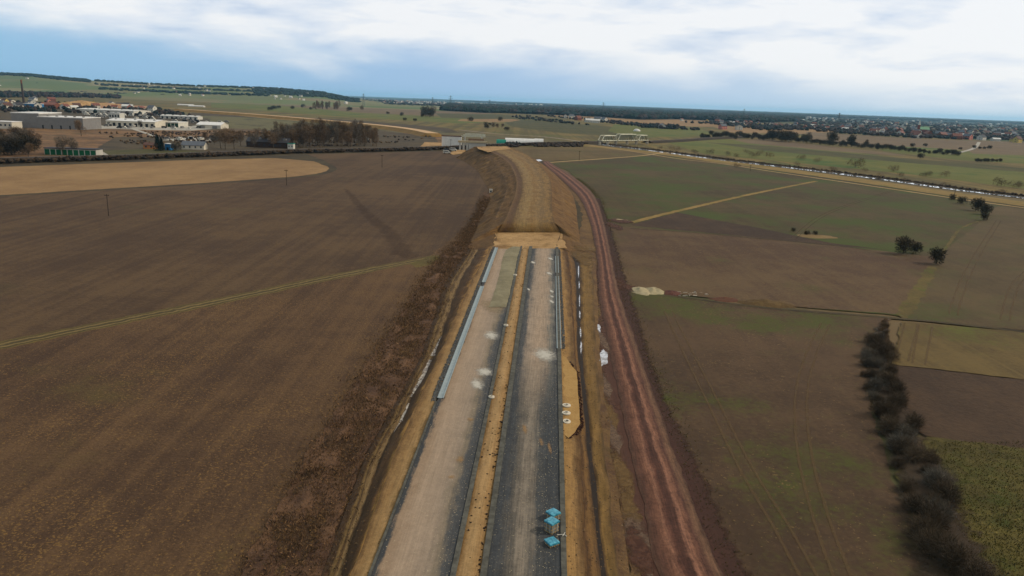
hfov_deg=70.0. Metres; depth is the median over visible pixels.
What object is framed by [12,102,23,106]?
village house
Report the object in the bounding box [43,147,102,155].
green garage
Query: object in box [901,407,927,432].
bare shrub
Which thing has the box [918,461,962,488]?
bare shrub
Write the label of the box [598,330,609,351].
mud patch
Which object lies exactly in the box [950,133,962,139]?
village house
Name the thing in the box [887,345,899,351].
bare shrub
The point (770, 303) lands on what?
grass patch
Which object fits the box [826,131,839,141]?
dense tree
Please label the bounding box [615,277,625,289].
mud patch
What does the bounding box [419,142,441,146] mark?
sandy yard
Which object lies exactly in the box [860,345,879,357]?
bare shrub
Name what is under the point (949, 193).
levee bank
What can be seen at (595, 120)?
village house
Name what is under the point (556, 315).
drainage gutter
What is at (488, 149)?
sandy platform
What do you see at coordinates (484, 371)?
dust spill
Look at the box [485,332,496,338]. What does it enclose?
dust spill
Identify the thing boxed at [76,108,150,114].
factory hall
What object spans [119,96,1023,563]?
ground
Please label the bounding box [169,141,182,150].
shrub
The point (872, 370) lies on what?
bare shrub
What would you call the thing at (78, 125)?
bare tree
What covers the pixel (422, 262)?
grass verge
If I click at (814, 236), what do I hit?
dry grass heap
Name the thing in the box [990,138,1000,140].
village house
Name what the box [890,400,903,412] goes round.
bare shrub
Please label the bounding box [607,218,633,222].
mud patch
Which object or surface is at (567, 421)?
manhole cover slab
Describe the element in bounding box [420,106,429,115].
dense tree
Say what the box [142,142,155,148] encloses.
hut
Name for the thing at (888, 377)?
bare shrub
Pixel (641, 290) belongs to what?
soil heap
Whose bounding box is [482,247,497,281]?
drainage gutter
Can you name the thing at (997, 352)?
field
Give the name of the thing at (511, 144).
dark shrubs
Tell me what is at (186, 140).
gravel yard
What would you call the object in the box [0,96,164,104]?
town ground
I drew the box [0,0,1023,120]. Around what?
sky
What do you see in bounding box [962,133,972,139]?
village house
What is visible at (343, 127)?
bare tree
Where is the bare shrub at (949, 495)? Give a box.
[928,476,966,507]
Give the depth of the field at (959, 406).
125.75 m
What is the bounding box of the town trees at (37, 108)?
[0,100,190,115]
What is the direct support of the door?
in the warehouse at (29, 119)
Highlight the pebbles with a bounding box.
[434,345,557,572]
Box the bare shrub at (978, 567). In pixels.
[955,554,1009,575]
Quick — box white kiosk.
[287,143,294,148]
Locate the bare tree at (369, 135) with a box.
[367,128,374,139]
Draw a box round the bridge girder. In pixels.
[463,133,484,140]
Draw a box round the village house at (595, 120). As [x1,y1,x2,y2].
[591,119,599,122]
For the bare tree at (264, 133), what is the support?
on the dark scrubland at (115, 143)
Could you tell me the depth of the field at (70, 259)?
250.26 m
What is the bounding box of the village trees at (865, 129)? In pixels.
[794,117,1023,140]
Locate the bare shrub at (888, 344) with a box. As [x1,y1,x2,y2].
[884,340,895,347]
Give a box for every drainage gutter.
[437,286,483,398]
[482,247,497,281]
[556,276,560,347]
[559,249,565,348]
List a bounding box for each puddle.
[397,403,409,426]
[409,360,431,396]
[430,340,439,355]
[599,349,607,365]
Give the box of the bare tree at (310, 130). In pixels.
[306,121,312,144]
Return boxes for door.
[22,125,35,127]
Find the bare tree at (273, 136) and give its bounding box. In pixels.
[266,130,277,147]
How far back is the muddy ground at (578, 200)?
383.62 m
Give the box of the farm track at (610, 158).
[551,152,668,162]
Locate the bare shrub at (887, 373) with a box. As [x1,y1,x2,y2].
[875,368,896,382]
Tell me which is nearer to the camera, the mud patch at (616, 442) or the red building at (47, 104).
the mud patch at (616, 442)
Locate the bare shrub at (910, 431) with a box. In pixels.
[895,420,920,441]
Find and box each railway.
[0,141,598,163]
[641,135,762,142]
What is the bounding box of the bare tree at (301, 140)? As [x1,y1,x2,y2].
[297,127,303,145]
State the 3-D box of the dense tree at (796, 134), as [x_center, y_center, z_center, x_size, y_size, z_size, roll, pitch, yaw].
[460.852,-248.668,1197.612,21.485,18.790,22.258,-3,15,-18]
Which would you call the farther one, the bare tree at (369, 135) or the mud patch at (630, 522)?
the bare tree at (369, 135)
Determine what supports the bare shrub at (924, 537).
on the leaf litter
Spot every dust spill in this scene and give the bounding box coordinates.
[471,381,481,387]
[477,369,490,374]
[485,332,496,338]
[536,350,551,358]
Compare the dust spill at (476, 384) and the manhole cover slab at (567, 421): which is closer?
the manhole cover slab at (567, 421)
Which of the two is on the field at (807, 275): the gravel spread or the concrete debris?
the concrete debris
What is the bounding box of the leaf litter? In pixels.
[866,327,996,575]
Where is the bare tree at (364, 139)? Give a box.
[362,128,367,146]
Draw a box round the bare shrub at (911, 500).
[900,489,930,513]
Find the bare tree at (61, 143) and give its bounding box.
[54,135,68,154]
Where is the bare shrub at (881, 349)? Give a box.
[867,340,893,356]
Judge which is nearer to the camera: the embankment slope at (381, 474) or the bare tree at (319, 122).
the embankment slope at (381, 474)
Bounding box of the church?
[917,121,929,132]
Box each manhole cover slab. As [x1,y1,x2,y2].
[562,403,570,406]
[562,411,570,414]
[563,419,570,423]
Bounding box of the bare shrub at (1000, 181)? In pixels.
[993,177,1007,185]
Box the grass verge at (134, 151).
[103,149,200,154]
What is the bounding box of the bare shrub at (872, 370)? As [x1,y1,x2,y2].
[864,367,879,376]
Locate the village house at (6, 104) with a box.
[0,103,12,107]
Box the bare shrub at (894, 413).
[876,401,902,419]
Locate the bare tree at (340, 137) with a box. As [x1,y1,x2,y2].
[339,128,343,142]
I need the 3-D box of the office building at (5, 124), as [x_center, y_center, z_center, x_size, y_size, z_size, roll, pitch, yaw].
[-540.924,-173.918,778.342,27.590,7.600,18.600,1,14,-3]
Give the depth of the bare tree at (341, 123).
757.45 m
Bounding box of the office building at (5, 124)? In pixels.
[0,120,21,128]
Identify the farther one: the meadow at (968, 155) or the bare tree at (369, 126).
the meadow at (968, 155)
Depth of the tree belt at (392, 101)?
5743.14 m
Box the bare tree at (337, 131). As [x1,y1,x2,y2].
[335,126,339,141]
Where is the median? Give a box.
[456,246,528,575]
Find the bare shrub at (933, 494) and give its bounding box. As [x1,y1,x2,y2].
[922,489,951,508]
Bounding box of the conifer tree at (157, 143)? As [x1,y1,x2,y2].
[153,134,161,150]
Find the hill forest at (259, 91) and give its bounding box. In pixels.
[0,72,361,101]
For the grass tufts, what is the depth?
96.94 m
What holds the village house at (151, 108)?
on the ground at (243, 124)
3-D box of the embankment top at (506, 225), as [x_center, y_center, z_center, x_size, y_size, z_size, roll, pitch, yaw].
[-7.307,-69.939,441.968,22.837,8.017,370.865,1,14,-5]
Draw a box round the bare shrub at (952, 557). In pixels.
[934,535,985,573]
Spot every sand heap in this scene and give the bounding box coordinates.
[58,100,121,105]
[100,103,146,107]
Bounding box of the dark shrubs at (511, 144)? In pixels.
[505,141,520,146]
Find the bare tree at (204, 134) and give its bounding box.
[202,131,208,139]
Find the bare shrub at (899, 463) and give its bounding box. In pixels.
[890,456,907,468]
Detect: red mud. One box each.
[597,199,745,575]
[597,253,658,575]
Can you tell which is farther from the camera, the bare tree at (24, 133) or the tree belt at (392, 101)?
the tree belt at (392, 101)
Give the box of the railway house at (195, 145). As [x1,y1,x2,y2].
[181,141,207,149]
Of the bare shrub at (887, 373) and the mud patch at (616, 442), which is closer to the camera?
the mud patch at (616, 442)
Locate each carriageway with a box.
[371,249,518,575]
[486,248,560,575]
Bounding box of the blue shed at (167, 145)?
[164,143,171,149]
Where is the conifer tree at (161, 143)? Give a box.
[158,138,164,150]
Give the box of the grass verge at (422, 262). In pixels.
[410,256,441,267]
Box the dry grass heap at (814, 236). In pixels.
[798,234,836,238]
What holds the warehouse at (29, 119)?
on the ground at (243, 124)
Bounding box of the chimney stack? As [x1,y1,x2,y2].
[20,80,24,102]
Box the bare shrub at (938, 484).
[929,475,959,499]
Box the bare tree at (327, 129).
[325,127,330,140]
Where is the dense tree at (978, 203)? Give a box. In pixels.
[969,197,984,210]
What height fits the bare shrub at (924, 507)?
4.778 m
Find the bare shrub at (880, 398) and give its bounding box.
[875,394,886,401]
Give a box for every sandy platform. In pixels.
[478,147,510,151]
[491,231,565,248]
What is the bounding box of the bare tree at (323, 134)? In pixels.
[319,123,325,146]
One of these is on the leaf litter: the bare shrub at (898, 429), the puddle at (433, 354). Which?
the bare shrub at (898, 429)
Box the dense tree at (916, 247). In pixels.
[909,242,923,253]
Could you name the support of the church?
on the ground at (243, 124)
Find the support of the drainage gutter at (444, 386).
on the carriageway at (426, 519)
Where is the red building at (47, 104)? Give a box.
[40,102,59,108]
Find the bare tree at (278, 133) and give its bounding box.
[269,127,282,141]
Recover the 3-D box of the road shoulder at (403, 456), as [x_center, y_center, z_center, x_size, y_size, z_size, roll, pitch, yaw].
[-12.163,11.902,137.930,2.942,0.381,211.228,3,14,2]
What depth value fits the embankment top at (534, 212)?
326.90 m
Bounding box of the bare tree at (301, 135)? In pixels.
[296,127,309,143]
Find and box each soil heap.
[630,287,650,295]
[647,287,663,294]
[664,290,682,295]
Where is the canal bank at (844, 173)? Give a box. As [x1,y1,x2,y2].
[606,144,1023,196]
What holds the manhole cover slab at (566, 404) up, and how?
on the sand bench
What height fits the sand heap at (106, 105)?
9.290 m
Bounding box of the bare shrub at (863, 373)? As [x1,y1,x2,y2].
[860,369,869,376]
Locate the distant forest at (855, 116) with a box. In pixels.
[413,98,1023,123]
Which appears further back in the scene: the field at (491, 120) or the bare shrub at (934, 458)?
the field at (491, 120)
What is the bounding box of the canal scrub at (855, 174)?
[587,140,1023,197]
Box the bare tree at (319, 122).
[314,118,324,142]
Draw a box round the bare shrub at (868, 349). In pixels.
[861,344,875,353]
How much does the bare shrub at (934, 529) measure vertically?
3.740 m
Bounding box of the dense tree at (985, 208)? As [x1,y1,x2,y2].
[980,202,993,212]
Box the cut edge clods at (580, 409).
[567,357,584,438]
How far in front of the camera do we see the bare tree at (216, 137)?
616.51 m
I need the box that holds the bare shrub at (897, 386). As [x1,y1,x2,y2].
[885,375,909,397]
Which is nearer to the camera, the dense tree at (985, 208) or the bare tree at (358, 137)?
the dense tree at (985, 208)
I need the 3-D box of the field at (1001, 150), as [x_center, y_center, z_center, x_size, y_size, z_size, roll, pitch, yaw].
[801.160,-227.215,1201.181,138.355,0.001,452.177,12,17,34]
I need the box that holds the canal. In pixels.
[601,144,1018,197]
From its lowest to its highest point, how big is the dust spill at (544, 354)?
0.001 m
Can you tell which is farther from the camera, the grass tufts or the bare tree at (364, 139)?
the bare tree at (364, 139)
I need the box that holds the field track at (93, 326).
[0,255,438,349]
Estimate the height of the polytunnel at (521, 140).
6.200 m
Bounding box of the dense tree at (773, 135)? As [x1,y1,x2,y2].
[767,130,779,139]
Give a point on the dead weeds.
(463, 240)
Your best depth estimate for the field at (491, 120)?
1789.74 m
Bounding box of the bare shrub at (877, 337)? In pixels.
[870,333,882,343]
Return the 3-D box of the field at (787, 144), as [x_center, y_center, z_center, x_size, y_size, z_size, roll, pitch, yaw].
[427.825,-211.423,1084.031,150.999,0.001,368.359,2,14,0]
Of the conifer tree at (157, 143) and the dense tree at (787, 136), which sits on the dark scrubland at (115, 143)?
the conifer tree at (157, 143)
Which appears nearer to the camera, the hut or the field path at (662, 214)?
the field path at (662, 214)
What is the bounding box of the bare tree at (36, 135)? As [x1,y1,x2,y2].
[28,133,41,149]
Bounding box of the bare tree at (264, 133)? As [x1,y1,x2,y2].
[261,130,269,138]
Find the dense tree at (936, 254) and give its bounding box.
[928,246,948,264]
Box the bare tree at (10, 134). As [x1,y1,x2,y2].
[3,131,18,137]
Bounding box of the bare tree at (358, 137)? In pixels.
[355,123,361,141]
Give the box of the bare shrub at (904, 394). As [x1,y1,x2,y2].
[894,389,910,402]
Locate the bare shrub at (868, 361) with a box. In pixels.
[858,354,876,368]
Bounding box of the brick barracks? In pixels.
[246,137,292,148]
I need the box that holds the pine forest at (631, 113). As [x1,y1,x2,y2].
[439,103,807,121]
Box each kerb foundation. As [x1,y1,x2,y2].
[368,401,436,575]
[450,246,521,575]
[480,246,531,575]
[556,247,566,575]
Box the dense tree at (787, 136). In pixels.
[783,132,794,141]
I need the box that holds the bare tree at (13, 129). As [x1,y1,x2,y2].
[5,125,19,134]
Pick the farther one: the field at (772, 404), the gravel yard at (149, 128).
the gravel yard at (149, 128)
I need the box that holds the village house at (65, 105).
[60,103,69,108]
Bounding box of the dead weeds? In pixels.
[215,196,490,575]
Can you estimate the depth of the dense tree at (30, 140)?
499.89 m
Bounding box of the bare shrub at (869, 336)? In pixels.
[862,329,875,342]
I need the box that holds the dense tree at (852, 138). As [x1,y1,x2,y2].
[846,133,856,146]
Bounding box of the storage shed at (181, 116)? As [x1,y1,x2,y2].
[160,114,202,119]
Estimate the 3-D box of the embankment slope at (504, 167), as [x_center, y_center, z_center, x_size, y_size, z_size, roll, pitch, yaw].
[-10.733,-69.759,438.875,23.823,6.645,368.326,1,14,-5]
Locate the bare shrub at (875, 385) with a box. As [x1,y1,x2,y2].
[865,375,888,391]
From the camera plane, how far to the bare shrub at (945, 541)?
81.12 m
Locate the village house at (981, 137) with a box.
[976,134,986,139]
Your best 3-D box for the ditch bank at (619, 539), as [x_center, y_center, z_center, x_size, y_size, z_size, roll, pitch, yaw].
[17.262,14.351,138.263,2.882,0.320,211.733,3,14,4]
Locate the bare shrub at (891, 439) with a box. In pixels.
[885,431,914,450]
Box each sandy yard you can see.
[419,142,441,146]
[451,150,464,154]
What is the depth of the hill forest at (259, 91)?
4393.30 m
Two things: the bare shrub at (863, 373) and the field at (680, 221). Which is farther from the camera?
the field at (680, 221)
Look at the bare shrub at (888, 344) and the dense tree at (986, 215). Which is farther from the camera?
the dense tree at (986, 215)
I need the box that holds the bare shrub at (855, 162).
[846,158,865,167]
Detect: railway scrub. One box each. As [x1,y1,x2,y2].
[0,141,587,162]
[533,142,583,146]
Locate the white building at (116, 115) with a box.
[109,113,124,118]
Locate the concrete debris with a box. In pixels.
[678,291,707,296]
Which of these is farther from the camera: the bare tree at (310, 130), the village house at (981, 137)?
the village house at (981, 137)
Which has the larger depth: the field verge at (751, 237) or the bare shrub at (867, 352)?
the field verge at (751, 237)
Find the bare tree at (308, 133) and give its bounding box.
[298,125,314,147]
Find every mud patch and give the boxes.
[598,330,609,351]
[603,377,612,398]
[605,222,622,229]
[605,401,618,429]
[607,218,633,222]
[607,419,622,453]
[613,452,634,500]
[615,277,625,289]
[620,284,634,290]
[621,492,642,521]
[624,518,652,575]
[625,527,654,574]
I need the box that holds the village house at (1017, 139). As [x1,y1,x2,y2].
[1012,136,1022,142]
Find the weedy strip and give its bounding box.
[240,192,489,575]
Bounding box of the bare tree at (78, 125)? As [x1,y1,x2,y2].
[74,119,86,135]
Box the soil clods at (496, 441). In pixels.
[467,248,526,573]
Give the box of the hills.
[0,75,491,112]
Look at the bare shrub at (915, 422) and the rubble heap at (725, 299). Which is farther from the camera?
the rubble heap at (725, 299)
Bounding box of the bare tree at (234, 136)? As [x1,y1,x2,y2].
[228,128,240,148]
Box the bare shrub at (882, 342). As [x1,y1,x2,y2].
[877,338,889,345]
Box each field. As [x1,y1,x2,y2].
[0,151,488,341]
[0,158,328,194]
[0,230,473,575]
[187,113,458,132]
[257,104,318,107]
[313,107,490,115]
[459,119,516,121]
[511,145,654,160]
[553,154,1023,315]
[554,115,745,126]
[611,227,933,313]
[629,292,927,575]
[632,213,885,249]
[711,125,829,133]
[732,139,904,155]
[806,132,1023,149]
[893,322,1023,379]
[893,365,1023,447]
[906,206,1023,329]
[961,145,1023,154]
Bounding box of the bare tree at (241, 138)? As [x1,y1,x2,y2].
[236,130,244,145]
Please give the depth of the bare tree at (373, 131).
724.40 m
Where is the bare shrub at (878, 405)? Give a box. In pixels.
[867,398,890,417]
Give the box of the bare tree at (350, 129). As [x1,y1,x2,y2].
[346,122,353,146]
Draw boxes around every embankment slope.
[341,246,490,575]
[457,150,505,239]
[468,147,516,229]
[468,224,502,249]
[510,147,565,229]
[522,152,579,239]
[556,224,593,252]
[564,249,600,575]
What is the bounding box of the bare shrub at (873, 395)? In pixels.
[864,387,880,400]
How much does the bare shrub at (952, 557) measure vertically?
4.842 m
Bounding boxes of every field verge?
[0,149,468,170]
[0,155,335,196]
[631,228,866,249]
[664,295,1023,331]
[939,221,978,256]
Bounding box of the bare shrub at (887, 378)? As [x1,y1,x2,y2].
[878,372,899,383]
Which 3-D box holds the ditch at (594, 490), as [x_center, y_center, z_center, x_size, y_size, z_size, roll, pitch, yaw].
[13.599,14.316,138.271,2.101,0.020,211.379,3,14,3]
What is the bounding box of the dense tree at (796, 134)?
[789,131,799,141]
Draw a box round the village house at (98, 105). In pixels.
[91,103,100,107]
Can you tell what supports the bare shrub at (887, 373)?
on the leaf litter
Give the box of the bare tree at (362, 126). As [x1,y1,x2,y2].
[353,124,365,144]
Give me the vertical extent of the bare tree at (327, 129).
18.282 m
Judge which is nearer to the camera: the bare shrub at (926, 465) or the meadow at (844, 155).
the bare shrub at (926, 465)
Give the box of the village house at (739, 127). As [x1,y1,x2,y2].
[735,124,742,129]
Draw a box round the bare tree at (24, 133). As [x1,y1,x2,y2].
[16,127,28,135]
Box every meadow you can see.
[134,100,1023,194]
[211,102,487,123]
[436,113,563,121]
[507,119,635,136]
[609,124,712,137]
[671,139,1023,188]
[707,142,1023,171]
[878,146,1023,163]
[896,436,1023,575]
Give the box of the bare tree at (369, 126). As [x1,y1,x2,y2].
[364,124,371,140]
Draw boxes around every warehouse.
[10,111,61,127]
[37,115,101,129]
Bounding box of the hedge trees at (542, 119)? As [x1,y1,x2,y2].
[512,114,589,124]
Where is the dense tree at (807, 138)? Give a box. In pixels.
[802,135,812,142]
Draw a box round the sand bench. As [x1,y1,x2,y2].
[562,355,579,437]
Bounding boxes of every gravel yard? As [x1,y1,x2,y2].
[101,125,207,130]
[166,137,210,140]
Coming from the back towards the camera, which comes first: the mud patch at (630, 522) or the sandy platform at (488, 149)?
the sandy platform at (488, 149)
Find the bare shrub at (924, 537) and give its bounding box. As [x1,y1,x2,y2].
[907,524,950,555]
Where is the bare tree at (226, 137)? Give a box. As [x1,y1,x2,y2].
[215,127,233,149]
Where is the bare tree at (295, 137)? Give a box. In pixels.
[284,128,298,142]
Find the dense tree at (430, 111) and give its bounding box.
[424,107,434,116]
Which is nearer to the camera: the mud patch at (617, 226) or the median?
the median
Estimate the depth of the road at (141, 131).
808.03 m
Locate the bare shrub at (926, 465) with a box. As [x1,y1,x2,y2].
[917,462,934,472]
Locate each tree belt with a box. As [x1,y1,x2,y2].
[363,99,397,102]
[382,101,445,105]
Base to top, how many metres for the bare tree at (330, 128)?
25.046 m
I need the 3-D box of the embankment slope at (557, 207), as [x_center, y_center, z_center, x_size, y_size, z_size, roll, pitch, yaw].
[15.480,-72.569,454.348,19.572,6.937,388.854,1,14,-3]
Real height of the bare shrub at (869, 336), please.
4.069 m
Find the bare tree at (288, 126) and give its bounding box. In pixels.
[284,122,297,138]
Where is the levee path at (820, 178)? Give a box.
[586,144,1023,207]
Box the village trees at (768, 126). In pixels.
[685,120,794,129]
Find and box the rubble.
[431,246,494,400]
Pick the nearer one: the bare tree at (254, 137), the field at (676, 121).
the bare tree at (254, 137)
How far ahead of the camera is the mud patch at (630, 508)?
89.23 m
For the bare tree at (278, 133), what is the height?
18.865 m
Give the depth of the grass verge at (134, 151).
560.24 m
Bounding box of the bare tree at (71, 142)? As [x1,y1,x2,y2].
[65,137,78,150]
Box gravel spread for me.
[486,302,501,311]
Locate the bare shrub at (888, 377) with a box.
[881,374,903,386]
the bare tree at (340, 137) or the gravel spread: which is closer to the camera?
the gravel spread
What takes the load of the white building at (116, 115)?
on the ground at (243, 124)
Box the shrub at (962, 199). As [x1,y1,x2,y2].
[957,196,968,203]
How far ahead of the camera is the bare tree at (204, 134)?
686.33 m
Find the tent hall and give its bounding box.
[196,121,228,128]
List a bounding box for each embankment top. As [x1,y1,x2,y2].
[475,146,522,231]
[481,146,559,231]
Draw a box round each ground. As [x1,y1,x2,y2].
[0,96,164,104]
[0,109,209,125]
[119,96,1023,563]
[537,159,583,245]
[539,161,582,230]
[579,201,644,575]
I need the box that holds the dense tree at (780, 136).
[778,130,785,140]
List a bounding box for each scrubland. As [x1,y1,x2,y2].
[0,128,441,156]
[98,129,438,151]
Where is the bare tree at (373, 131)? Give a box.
[371,128,375,142]
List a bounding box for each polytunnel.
[496,139,505,142]
[505,138,534,142]
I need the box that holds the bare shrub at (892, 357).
[884,349,900,361]
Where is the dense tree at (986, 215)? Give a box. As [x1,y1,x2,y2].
[980,212,989,220]
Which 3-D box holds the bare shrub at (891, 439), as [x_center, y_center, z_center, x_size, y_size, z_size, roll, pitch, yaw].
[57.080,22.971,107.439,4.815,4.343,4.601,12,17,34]
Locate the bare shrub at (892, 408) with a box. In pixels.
[877,404,900,416]
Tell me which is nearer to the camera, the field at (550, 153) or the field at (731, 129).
the field at (550, 153)
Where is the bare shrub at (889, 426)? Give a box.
[875,415,902,433]
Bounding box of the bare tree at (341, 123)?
[335,119,347,128]
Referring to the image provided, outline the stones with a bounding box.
[324,253,627,575]
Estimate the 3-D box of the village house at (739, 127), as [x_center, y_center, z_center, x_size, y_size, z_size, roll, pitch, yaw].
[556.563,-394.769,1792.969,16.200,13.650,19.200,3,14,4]
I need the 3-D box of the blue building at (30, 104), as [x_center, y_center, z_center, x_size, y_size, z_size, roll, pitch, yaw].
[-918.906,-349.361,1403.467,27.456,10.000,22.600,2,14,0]
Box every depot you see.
[106,118,169,127]
[166,121,187,126]
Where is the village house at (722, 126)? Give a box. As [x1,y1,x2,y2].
[718,124,726,128]
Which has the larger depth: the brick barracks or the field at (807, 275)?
the brick barracks
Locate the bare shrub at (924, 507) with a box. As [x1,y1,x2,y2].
[911,498,952,532]
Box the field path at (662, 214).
[631,181,817,222]
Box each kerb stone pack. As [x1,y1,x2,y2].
[544,516,559,534]
[544,536,559,547]
[546,508,560,518]
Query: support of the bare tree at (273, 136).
on the dark scrubland at (115, 143)
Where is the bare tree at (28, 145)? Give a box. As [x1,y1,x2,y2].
[21,142,32,156]
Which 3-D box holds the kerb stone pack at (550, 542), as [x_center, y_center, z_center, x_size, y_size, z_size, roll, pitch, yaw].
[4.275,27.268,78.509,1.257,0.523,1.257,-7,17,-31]
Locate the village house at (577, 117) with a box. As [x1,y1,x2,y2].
[574,116,581,119]
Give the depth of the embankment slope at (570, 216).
322.59 m
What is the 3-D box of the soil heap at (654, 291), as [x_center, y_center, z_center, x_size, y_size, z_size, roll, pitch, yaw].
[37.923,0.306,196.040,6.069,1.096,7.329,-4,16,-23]
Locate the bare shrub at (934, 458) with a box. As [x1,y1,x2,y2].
[924,446,943,463]
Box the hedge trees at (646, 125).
[640,123,679,128]
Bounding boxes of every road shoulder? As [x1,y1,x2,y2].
[351,246,492,575]
[559,249,584,575]
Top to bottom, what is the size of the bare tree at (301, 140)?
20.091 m
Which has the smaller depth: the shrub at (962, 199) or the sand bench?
the sand bench
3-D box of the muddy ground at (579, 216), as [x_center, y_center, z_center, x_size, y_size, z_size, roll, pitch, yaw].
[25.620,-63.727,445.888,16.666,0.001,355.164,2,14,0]
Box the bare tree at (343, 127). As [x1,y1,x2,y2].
[339,124,354,145]
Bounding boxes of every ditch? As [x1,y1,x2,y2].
[334,250,477,575]
[573,256,605,575]
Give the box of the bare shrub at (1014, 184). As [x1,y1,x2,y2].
[1007,180,1023,187]
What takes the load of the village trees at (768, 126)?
on the field at (731, 129)
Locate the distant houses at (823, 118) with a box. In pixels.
[0,77,1022,127]
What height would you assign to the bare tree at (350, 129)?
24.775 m
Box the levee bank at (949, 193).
[583,145,1023,205]
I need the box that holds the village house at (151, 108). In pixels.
[146,105,156,111]
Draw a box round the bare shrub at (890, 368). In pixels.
[881,360,898,373]
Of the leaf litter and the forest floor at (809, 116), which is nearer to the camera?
the leaf litter
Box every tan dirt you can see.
[571,250,593,257]
[574,246,595,251]
[574,256,593,266]
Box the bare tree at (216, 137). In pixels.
[213,128,226,147]
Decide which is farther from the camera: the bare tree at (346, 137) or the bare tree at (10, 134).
the bare tree at (346, 137)
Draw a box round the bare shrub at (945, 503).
[917,494,957,526]
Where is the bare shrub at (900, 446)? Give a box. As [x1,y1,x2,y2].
[889,434,917,455]
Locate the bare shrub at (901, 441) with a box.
[888,436,912,453]
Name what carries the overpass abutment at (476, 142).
on the ground at (243, 124)
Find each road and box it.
[129,127,154,135]
[542,161,723,575]
[951,142,980,153]
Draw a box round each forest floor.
[428,99,1009,123]
[457,111,794,122]
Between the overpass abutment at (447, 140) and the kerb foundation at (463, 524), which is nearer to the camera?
the kerb foundation at (463, 524)
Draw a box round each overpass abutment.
[442,135,461,145]
[458,138,486,149]
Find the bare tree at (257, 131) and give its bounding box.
[253,128,260,136]
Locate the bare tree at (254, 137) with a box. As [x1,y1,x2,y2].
[249,132,259,147]
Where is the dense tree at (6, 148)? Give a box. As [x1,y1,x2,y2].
[0,139,17,154]
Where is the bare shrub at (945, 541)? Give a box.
[926,526,969,565]
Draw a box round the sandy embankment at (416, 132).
[172,109,441,136]
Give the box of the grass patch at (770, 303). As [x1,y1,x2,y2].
[737,299,796,307]
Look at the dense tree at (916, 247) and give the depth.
262.40 m
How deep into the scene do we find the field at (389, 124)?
1316.67 m
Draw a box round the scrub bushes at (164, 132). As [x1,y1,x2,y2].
[99,130,430,145]
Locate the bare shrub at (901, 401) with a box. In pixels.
[886,389,907,407]
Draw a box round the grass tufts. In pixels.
[577,178,1023,575]
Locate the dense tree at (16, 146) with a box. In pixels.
[0,136,25,154]
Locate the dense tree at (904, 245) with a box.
[893,236,914,253]
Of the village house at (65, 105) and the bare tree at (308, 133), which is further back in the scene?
the village house at (65, 105)
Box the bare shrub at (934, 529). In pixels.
[919,517,943,544]
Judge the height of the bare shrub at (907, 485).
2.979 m
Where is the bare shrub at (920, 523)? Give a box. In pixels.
[904,515,944,545]
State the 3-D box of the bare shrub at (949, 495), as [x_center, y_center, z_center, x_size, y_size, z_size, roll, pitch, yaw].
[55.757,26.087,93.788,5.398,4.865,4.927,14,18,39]
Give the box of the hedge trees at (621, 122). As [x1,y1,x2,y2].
[547,114,699,129]
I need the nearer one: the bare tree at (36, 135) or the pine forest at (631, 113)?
the bare tree at (36, 135)
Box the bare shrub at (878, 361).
[870,353,887,367]
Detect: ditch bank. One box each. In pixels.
[322,249,473,575]
[578,253,618,575]
[592,253,629,575]
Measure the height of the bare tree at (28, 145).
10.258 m
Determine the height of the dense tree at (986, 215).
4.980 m
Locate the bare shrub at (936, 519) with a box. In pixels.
[918,508,948,532]
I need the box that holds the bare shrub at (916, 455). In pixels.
[900,440,934,463]
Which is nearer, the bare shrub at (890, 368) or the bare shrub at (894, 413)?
the bare shrub at (894, 413)
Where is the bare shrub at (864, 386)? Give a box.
[861,382,871,389]
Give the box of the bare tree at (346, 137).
[342,131,351,146]
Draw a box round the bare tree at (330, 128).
[326,119,337,142]
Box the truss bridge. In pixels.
[598,134,648,144]
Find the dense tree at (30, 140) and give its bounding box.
[17,133,42,153]
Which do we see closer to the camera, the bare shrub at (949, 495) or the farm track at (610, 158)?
the bare shrub at (949, 495)
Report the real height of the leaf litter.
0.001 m
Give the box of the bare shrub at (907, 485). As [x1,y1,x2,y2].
[899,474,919,492]
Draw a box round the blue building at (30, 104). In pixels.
[23,103,43,107]
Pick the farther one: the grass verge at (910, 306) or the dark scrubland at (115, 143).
the dark scrubland at (115, 143)
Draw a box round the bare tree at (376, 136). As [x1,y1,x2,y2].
[374,128,378,145]
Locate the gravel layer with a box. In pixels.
[488,247,519,306]
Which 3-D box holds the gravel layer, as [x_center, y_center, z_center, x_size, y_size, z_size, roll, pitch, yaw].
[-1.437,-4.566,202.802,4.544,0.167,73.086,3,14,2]
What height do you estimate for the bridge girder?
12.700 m
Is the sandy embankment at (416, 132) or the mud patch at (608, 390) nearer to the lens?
the mud patch at (608, 390)
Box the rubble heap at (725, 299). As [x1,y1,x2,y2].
[708,297,737,301]
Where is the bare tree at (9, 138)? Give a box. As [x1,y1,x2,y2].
[0,133,18,154]
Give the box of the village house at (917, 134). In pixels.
[912,132,922,137]
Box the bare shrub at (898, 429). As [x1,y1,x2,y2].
[890,422,909,433]
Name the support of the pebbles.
on the carriageway at (519, 522)
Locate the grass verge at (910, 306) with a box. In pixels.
[897,266,936,317]
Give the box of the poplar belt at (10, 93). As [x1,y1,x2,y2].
[0,90,121,98]

